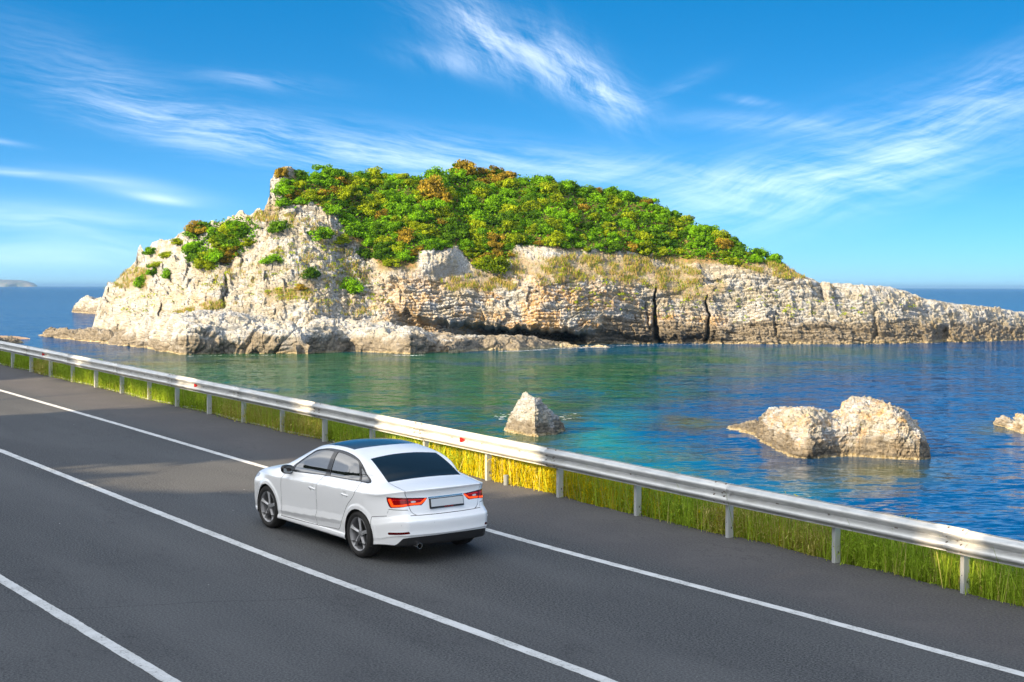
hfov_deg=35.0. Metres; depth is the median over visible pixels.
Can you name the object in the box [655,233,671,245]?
bush
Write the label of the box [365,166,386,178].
bush
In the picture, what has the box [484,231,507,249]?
bush
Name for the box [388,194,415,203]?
bush
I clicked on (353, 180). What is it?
bush
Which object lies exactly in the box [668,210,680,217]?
bush
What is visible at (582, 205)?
bush
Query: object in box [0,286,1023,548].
sea
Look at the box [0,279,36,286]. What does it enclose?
headland
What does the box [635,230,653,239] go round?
bush
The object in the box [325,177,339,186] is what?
bush
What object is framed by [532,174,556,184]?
bush
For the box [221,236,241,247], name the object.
bush
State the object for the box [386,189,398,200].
bush
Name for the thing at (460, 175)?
bush
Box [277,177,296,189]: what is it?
bush
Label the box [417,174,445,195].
bush
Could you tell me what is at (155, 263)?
bush
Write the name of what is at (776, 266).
dry grass
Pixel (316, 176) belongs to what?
bush
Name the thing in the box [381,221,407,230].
bush
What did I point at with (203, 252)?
bush
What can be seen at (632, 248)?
bush
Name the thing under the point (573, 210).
bush
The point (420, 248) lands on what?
bush
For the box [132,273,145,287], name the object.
bush
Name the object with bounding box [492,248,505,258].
bush
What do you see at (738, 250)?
bush
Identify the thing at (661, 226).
bush
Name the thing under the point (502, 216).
bush
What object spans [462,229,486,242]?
bush
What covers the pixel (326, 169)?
bush
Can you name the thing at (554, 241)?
bush
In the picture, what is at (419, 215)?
bush
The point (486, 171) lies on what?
bush
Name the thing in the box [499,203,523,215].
bush
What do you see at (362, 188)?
bush
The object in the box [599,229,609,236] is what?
bush
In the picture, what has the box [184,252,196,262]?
bush
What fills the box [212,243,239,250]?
bush
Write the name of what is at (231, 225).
bush
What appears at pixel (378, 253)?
bush
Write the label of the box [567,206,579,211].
bush
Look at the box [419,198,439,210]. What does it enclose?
bush
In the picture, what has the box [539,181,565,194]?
bush
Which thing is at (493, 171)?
tree
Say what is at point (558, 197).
bush
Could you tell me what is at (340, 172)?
bush
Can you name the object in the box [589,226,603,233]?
bush
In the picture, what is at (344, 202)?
bush
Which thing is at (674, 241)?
bush
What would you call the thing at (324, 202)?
bush
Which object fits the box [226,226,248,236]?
bush
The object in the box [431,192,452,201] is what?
tree
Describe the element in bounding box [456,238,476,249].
bush
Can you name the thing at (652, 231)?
bush
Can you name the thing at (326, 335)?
rock ledge
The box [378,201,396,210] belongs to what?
bush
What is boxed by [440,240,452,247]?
bush
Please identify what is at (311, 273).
bush
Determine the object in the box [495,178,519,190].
bush
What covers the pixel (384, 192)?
bush
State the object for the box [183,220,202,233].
bush
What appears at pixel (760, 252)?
bush
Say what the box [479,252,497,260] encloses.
bush
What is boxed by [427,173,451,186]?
bush
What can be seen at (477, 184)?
bush
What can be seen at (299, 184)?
bush
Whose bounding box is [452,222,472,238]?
bush
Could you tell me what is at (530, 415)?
sea rock
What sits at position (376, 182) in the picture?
bush
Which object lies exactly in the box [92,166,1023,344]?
island
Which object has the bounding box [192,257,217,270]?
bush
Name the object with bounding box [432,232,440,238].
bush
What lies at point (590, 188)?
bush
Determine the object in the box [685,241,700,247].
bush
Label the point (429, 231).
bush
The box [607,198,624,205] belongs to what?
bush
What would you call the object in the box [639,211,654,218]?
bush
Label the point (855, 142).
sky
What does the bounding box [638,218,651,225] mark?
bush
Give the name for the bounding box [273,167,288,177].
shrub
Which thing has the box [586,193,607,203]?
bush
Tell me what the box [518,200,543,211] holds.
bush
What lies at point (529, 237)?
bush
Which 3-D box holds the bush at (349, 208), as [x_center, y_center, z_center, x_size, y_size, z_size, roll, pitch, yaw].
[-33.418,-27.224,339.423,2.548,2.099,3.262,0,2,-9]
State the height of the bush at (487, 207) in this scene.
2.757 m
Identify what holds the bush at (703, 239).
on the island
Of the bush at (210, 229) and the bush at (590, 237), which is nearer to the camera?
the bush at (210, 229)
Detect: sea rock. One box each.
[0,335,22,342]
[503,391,564,436]
[726,396,930,459]
[993,413,1023,433]
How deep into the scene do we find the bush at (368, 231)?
336.15 m
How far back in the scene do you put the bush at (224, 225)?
335.63 m
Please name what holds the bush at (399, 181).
on the island
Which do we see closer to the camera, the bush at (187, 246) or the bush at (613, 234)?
the bush at (187, 246)
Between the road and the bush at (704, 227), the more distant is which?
the bush at (704, 227)
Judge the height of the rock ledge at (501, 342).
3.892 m
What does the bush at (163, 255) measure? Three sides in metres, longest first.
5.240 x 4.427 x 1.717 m
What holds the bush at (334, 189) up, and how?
on the island
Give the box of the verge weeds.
[0,350,1023,606]
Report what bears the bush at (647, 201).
on the island
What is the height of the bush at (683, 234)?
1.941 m
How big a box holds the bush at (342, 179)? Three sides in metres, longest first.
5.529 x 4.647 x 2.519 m
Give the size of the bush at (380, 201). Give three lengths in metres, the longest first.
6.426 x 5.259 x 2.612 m
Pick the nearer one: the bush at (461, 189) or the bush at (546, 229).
the bush at (546, 229)
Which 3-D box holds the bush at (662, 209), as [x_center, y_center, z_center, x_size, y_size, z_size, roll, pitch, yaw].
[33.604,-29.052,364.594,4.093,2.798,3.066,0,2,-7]
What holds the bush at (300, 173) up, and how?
on the island
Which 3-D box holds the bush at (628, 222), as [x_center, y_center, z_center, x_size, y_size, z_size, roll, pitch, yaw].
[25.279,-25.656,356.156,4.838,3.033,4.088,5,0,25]
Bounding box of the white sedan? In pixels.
[254,438,487,556]
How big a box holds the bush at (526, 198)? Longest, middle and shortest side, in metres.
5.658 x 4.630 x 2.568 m
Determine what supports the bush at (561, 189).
on the island
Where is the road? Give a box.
[0,364,1023,681]
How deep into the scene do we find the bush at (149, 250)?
355.63 m
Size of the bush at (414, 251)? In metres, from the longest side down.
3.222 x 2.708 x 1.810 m
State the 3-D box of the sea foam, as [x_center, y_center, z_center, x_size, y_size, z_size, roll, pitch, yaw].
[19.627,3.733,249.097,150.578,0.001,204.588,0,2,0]
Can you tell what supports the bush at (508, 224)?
on the island
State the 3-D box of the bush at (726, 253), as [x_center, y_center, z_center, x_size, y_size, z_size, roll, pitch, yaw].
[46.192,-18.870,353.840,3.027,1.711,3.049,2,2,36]
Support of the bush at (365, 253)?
on the island
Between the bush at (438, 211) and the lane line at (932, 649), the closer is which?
the lane line at (932, 649)
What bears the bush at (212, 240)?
on the island
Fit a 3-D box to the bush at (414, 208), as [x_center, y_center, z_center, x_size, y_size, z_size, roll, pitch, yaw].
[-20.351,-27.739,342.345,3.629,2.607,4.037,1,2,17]
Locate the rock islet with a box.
[72,295,101,313]
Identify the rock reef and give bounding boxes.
[40,327,116,341]
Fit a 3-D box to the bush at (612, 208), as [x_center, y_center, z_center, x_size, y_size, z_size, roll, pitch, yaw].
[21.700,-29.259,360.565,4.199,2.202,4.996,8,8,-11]
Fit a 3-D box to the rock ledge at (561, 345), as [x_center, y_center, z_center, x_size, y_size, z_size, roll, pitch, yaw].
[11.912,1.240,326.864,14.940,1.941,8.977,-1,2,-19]
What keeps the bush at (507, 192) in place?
on the island
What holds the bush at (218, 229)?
on the island
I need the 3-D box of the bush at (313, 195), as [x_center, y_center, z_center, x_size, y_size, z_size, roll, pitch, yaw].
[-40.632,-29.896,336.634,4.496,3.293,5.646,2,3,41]
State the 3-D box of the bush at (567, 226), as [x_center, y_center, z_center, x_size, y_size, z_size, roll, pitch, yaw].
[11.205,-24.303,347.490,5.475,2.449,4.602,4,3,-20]
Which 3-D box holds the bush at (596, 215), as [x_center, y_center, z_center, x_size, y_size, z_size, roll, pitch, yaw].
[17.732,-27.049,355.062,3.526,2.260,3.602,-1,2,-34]
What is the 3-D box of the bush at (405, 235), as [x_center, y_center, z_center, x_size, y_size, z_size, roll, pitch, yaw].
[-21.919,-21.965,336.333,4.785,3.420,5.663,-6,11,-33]
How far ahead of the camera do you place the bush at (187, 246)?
338.09 m
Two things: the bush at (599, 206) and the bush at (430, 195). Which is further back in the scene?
the bush at (599, 206)
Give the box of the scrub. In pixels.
[187,168,781,266]
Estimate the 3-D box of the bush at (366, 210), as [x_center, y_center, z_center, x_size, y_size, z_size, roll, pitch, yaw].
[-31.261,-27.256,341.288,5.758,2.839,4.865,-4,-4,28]
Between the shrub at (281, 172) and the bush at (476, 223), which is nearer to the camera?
the shrub at (281, 172)
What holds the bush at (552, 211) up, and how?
on the island
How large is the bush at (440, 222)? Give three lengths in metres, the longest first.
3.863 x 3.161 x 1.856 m
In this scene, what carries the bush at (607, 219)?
on the island
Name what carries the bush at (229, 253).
on the island
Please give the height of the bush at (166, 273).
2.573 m
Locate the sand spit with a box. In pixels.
[0,336,29,338]
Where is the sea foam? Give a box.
[211,343,937,419]
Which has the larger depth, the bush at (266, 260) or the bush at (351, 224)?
the bush at (351, 224)
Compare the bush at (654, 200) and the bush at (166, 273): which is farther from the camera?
the bush at (654, 200)
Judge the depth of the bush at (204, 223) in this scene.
340.06 m
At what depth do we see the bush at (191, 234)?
340.62 m
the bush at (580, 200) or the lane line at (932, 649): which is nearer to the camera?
the lane line at (932, 649)
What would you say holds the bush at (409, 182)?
on the island
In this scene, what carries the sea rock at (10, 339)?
in the sea
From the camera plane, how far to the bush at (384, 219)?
339.50 m
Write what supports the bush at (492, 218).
on the island
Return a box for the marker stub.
[504,475,508,484]
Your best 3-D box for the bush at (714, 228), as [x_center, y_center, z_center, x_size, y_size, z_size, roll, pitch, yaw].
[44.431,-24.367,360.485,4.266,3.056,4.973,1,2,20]
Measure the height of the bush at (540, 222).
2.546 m
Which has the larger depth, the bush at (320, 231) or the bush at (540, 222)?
the bush at (540, 222)
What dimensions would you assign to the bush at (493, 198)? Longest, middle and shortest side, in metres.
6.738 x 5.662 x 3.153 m
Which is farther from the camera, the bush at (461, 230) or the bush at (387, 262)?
the bush at (461, 230)
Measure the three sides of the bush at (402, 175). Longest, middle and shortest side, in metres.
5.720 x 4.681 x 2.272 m
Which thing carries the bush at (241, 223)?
on the island
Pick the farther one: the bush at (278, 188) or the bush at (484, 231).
the bush at (484, 231)
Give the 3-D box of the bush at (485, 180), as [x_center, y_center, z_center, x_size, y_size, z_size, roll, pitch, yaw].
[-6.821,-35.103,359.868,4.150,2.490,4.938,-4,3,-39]
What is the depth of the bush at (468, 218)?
346.15 m
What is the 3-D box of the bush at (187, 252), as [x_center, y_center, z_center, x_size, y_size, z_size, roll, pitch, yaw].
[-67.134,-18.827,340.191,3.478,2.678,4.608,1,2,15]
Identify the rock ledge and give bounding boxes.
[100,308,309,354]
[296,317,478,353]
[448,334,580,352]
[559,343,607,347]
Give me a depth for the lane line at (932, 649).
19.87 m
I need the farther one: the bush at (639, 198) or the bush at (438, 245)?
the bush at (639, 198)
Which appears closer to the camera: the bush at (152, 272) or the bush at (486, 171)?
the bush at (152, 272)
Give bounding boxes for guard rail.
[0,341,1023,593]
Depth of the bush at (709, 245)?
354.46 m
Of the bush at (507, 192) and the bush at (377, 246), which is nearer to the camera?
the bush at (377, 246)
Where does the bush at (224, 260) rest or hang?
on the island
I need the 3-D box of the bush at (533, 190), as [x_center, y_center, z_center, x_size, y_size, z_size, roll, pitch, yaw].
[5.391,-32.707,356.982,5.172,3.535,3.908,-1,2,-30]
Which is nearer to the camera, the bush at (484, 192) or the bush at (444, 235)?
the bush at (444, 235)
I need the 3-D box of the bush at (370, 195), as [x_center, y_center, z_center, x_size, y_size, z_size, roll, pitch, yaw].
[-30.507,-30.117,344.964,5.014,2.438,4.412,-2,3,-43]
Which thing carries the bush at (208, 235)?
on the island
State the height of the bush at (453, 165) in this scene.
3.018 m
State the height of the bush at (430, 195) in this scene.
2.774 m
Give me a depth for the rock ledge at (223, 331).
289.93 m
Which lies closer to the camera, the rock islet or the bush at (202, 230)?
the bush at (202, 230)
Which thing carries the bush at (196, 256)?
on the island
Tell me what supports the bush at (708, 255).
on the island
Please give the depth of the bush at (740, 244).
356.27 m
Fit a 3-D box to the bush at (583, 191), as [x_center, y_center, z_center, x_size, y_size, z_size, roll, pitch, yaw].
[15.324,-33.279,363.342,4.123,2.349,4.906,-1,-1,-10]
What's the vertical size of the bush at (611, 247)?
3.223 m
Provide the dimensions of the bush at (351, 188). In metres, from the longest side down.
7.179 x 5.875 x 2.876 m
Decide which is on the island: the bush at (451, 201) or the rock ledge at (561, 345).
the bush at (451, 201)
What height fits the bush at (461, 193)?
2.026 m
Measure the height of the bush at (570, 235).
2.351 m
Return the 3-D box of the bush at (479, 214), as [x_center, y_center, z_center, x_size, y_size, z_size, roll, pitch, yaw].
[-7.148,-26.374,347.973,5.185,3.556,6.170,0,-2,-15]
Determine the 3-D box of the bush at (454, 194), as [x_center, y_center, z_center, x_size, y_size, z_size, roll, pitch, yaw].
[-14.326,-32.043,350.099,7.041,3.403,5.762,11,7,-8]
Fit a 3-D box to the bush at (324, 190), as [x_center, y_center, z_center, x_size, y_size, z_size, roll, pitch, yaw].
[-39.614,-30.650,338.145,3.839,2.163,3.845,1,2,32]
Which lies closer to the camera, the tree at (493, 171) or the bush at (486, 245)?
the bush at (486, 245)
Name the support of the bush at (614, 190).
on the island
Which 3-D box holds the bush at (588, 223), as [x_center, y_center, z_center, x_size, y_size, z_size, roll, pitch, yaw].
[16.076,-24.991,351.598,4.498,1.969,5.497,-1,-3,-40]
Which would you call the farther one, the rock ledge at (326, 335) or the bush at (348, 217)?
the bush at (348, 217)
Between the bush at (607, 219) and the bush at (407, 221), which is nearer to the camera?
the bush at (407, 221)
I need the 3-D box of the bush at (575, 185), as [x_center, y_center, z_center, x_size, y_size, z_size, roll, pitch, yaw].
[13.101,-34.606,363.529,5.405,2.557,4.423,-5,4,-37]
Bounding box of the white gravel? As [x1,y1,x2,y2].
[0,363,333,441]
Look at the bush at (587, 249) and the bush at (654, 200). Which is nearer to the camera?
the bush at (587, 249)
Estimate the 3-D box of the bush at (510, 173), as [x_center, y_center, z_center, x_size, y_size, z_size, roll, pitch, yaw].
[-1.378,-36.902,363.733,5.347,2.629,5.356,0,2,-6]
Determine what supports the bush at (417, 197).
on the island
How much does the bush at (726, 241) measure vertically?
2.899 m
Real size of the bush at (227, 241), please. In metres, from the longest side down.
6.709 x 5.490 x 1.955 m
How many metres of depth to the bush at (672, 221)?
361.42 m
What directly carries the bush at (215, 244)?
on the island
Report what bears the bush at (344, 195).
on the island
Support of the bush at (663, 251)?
on the island
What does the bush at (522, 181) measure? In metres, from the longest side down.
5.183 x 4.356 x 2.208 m
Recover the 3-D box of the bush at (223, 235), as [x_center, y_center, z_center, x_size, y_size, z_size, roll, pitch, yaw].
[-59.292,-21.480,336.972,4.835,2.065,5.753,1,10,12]
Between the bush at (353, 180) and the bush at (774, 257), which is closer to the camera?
the bush at (353, 180)
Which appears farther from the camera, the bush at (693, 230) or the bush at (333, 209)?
the bush at (693, 230)
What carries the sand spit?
in the sea
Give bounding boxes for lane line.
[0,389,1023,676]
[0,449,617,681]
[0,574,180,681]
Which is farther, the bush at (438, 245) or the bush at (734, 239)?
the bush at (734, 239)
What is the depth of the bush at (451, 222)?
340.93 m
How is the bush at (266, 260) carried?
on the island
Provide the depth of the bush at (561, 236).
343.56 m
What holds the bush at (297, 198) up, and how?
on the island
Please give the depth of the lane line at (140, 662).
17.67 m
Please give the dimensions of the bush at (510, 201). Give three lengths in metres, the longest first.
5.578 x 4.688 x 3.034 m
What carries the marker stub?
on the road
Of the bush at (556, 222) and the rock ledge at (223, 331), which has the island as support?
the bush at (556, 222)
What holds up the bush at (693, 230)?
on the island
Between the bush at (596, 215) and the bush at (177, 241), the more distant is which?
the bush at (596, 215)
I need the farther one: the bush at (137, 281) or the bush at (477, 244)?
the bush at (137, 281)
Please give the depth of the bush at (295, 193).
335.62 m
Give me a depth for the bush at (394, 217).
339.33 m
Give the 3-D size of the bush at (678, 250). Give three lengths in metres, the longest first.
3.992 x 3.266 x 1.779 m
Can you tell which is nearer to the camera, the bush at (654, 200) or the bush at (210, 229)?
the bush at (210, 229)
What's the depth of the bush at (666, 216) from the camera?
361.26 m
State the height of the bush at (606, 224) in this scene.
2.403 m
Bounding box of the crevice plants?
[110,225,916,321]
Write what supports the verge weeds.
on the ground
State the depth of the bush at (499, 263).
335.98 m
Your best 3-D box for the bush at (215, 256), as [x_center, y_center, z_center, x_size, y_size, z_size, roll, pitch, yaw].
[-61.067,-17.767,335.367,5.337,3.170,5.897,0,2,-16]
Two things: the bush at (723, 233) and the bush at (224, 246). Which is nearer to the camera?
the bush at (224, 246)
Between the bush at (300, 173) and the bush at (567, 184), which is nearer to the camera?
the bush at (300, 173)
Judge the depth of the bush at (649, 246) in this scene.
350.41 m
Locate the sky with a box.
[0,0,1023,287]
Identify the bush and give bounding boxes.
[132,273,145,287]
[141,246,155,254]
[145,263,156,275]
[149,261,162,266]
[157,251,171,258]
[160,267,170,278]
[169,238,182,244]
[181,227,195,237]
[181,240,205,251]
[181,249,195,254]
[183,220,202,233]
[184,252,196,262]
[191,251,207,261]
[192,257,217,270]
[194,221,210,229]
[194,225,207,233]
[194,251,208,261]
[203,247,225,261]
[204,250,230,257]
[205,232,221,240]
[206,226,220,233]
[207,233,221,242]
[211,237,219,247]
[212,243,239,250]
[214,233,233,242]
[214,237,234,244]
[216,224,224,231]
[216,255,234,263]
[219,223,237,236]
[219,245,239,256]
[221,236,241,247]
[225,219,243,230]
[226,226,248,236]
[227,220,249,229]
[240,238,254,246]
[258,254,282,263]
[266,219,292,233]
[270,183,293,195]
[274,197,293,206]
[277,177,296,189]
[285,189,301,198]
[293,169,306,176]
[293,180,307,187]
[293,196,308,204]
[293,283,307,290]
[299,266,320,278]
[301,189,326,201]
[306,172,328,185]
[307,226,334,241]
[311,164,335,175]
[316,189,329,196]
[317,201,330,207]
[322,203,341,214]
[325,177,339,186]
[327,186,341,192]
[330,168,349,177]
[333,175,351,184]
[333,185,351,202]
[333,233,351,244]
[338,213,356,224]
[339,184,362,196]
[339,200,348,206]
[339,277,364,293]
[341,223,362,236]
[344,220,362,229]
[346,175,369,188]
[346,205,357,214]
[350,179,369,192]
[353,171,373,181]
[355,205,375,216]
[355,246,372,259]
[357,196,376,209]
[357,223,376,237]
[359,194,377,202]
[360,221,376,229]
[361,235,376,246]
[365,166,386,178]
[368,179,383,186]
[371,191,385,198]
[371,221,388,233]
[372,241,392,252]
[372,247,393,259]
[373,235,394,243]
[375,198,390,209]
[375,208,388,218]
[376,215,392,222]
[377,190,392,194]
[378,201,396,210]
[381,180,396,189]
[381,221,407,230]
[381,257,400,266]
[383,172,397,181]
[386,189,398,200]
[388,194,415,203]
[388,245,404,254]
[389,202,410,214]
[389,215,402,221]
[392,179,407,184]
[393,173,411,180]
[394,248,415,260]
[395,227,413,242]
[395,241,406,247]
[399,178,419,188]
[399,216,415,225]
[405,195,416,201]
[406,210,431,221]
[409,221,425,230]
[410,203,423,212]
[410,249,418,255]
[412,189,428,200]
[412,230,429,241]
[415,244,427,250]
[417,192,438,202]
[417,223,439,236]
[417,238,443,250]
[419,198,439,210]
[424,166,447,177]
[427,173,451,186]
[429,206,451,216]
[431,197,452,209]
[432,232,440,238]
[435,218,446,224]
[436,217,458,229]
[440,185,460,199]
[440,230,456,240]
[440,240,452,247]
[441,212,459,218]
[443,174,463,183]
[445,198,458,206]
[448,162,461,172]
[451,169,472,179]
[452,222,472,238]
[454,190,465,197]
[455,187,466,192]
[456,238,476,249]
[457,194,480,209]
[462,214,474,223]
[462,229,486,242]
[463,246,480,257]
[468,180,491,190]
[468,219,485,229]
[469,209,490,223]
[471,187,491,196]
[471,254,512,273]
[472,241,486,251]
[474,177,489,184]
[474,202,497,212]
[474,227,492,241]
[477,167,491,174]
[479,239,493,248]
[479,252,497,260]
[481,213,499,223]
[483,225,495,232]
[484,194,506,205]
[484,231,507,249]
[485,168,503,175]
[486,173,503,183]
[487,183,497,192]
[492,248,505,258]
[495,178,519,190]
[496,170,516,179]
[496,209,513,221]
[497,197,518,207]
[497,220,525,230]
[498,187,516,197]
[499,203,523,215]
[500,232,528,244]
[502,242,513,249]
[510,225,524,232]
[513,177,529,185]
[517,218,533,227]
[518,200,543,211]
[518,210,538,220]
[520,195,537,203]
[521,235,535,243]
[524,184,545,198]
[524,223,540,232]
[530,218,549,227]
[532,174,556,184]
[532,240,548,245]
[535,224,553,234]
[537,198,549,206]
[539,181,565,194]
[541,236,562,245]
[544,207,558,215]
[545,217,564,230]
[547,193,566,205]
[548,230,567,240]
[554,209,580,222]
[555,183,569,193]
[557,240,571,248]
[558,179,577,189]
[558,200,572,207]
[558,222,575,231]
[565,231,578,240]
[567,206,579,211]
[568,180,579,189]
[568,208,579,215]
[571,220,580,226]
[573,241,587,248]
[575,187,587,196]
[575,198,585,202]
[575,203,591,211]
[578,221,599,228]
[578,234,587,239]
[580,184,598,194]
[581,246,592,251]
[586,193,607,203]
[586,212,601,220]
[586,231,597,240]
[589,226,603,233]
[594,204,605,211]
[594,243,604,248]
[597,216,614,224]
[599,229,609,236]
[600,186,620,196]
[601,221,616,231]
[601,240,621,253]
[602,205,618,213]
[603,193,618,200]
[606,231,619,242]
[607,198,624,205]
[614,189,636,200]
[617,211,638,221]
[617,217,635,229]
[624,242,637,251]
[625,236,633,241]
[631,196,641,203]
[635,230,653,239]
[637,240,654,255]
[638,198,653,205]
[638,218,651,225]
[639,196,659,209]
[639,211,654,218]
[641,227,658,235]
[652,212,671,222]
[652,224,667,231]
[653,246,667,257]
[654,205,670,213]
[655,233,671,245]
[663,238,681,247]
[664,231,677,238]
[667,217,679,224]
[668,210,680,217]
[673,222,685,231]
[675,247,687,254]
[676,230,690,237]
[678,214,694,223]
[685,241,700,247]
[686,225,704,237]
[691,249,706,255]
[694,234,713,244]
[695,224,713,230]
[701,225,719,233]
[704,252,716,258]
[705,243,714,249]
[712,229,731,239]
[714,238,734,249]
[718,251,730,257]
[720,256,742,264]
[728,236,741,243]
[728,246,743,255]
[733,242,745,249]
[749,247,771,256]
[750,254,762,262]
[766,253,782,263]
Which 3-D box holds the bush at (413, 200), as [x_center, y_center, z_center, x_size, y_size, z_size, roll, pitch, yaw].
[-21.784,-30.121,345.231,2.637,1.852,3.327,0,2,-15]
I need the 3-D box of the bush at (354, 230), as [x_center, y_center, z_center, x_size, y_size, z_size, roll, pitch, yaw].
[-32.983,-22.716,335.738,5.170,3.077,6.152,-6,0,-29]
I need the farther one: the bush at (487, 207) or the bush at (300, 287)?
the bush at (487, 207)
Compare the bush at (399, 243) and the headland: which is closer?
the bush at (399, 243)
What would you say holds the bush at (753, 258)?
on the island
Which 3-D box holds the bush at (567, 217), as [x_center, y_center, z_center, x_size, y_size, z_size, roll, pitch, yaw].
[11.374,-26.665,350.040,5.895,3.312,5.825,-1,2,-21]
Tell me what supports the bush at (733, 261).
on the island
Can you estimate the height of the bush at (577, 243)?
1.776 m
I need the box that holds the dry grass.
[110,207,805,317]
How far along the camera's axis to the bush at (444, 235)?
338.34 m
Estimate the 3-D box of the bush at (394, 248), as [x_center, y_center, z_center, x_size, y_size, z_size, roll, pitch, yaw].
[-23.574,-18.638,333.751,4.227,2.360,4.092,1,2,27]
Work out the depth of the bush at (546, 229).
344.23 m
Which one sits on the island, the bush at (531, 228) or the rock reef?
the bush at (531, 228)
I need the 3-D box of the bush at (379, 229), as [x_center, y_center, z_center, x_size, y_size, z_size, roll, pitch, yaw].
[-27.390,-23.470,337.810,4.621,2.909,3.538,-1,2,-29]
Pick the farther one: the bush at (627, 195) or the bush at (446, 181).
the bush at (627, 195)
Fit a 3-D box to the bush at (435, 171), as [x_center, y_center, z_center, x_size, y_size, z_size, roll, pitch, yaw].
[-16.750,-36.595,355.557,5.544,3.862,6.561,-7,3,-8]
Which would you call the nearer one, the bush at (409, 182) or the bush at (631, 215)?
the bush at (409, 182)
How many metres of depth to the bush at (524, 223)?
346.29 m
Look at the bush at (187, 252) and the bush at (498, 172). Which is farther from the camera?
the bush at (498, 172)
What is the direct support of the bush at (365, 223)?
on the island
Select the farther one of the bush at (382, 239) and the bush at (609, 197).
the bush at (609, 197)
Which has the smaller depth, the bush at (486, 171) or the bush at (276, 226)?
the bush at (276, 226)
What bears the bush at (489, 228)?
on the island
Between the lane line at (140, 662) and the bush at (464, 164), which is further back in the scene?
the bush at (464, 164)
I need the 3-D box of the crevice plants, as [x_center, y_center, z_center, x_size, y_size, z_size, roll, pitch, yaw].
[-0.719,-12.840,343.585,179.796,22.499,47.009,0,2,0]
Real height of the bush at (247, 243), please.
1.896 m
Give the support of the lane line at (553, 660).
on the road
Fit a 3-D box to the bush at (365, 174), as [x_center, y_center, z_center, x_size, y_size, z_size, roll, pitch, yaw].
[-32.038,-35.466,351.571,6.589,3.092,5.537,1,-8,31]
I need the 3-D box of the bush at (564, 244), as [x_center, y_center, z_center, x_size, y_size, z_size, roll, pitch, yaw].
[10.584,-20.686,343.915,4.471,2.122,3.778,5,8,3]
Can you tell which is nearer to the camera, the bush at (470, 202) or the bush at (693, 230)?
the bush at (470, 202)
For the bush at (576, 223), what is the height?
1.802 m
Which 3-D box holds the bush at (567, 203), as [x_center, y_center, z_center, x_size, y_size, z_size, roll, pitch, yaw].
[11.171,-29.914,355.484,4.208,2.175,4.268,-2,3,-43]
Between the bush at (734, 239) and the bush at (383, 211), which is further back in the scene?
the bush at (734, 239)
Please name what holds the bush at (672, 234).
on the island
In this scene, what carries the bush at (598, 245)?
on the island
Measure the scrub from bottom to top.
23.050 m
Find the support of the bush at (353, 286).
on the island
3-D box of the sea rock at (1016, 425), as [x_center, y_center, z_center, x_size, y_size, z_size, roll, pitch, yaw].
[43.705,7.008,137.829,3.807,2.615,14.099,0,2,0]
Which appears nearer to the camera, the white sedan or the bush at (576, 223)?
the white sedan
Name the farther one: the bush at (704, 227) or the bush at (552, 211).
the bush at (704, 227)
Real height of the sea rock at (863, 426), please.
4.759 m
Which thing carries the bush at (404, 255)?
on the island
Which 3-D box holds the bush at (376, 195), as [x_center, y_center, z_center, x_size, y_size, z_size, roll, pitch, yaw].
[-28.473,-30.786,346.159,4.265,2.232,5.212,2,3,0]
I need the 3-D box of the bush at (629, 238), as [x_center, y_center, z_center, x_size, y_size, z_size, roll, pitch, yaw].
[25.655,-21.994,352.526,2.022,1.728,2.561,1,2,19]
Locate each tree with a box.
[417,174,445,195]
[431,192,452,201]
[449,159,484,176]
[489,165,504,174]
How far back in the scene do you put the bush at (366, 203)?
341.76 m
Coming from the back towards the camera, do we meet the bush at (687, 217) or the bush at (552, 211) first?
the bush at (687, 217)
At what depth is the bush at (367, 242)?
334.91 m
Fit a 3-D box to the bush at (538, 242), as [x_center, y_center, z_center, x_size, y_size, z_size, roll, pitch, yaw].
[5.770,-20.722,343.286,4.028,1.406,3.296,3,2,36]
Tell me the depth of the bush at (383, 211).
340.54 m
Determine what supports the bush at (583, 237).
on the island
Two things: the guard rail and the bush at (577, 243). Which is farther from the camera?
the bush at (577, 243)
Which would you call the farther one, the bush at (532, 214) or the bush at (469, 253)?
the bush at (532, 214)
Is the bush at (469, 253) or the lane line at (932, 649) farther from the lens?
the bush at (469, 253)
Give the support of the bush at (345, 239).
on the island
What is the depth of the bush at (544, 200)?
352.82 m
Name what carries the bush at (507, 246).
on the island
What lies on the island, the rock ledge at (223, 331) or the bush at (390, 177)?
the bush at (390, 177)
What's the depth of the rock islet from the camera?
712.08 m
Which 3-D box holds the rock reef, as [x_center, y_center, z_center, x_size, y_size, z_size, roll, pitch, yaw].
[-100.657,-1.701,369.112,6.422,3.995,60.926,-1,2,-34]
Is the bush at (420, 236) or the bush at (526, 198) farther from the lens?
the bush at (526, 198)
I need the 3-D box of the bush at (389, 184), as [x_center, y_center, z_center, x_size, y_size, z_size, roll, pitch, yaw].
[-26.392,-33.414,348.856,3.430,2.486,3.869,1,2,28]
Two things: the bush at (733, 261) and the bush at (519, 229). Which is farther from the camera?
the bush at (733, 261)
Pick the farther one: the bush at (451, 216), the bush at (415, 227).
the bush at (451, 216)
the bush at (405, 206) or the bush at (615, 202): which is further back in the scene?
the bush at (615, 202)
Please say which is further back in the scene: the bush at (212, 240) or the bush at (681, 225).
the bush at (681, 225)
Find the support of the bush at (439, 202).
on the island
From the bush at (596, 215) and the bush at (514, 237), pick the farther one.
the bush at (596, 215)
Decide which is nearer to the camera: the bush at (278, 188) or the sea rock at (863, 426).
the sea rock at (863, 426)
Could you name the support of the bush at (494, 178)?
on the island
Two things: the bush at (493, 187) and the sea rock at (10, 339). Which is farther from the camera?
the bush at (493, 187)
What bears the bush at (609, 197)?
on the island
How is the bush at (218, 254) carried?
on the island

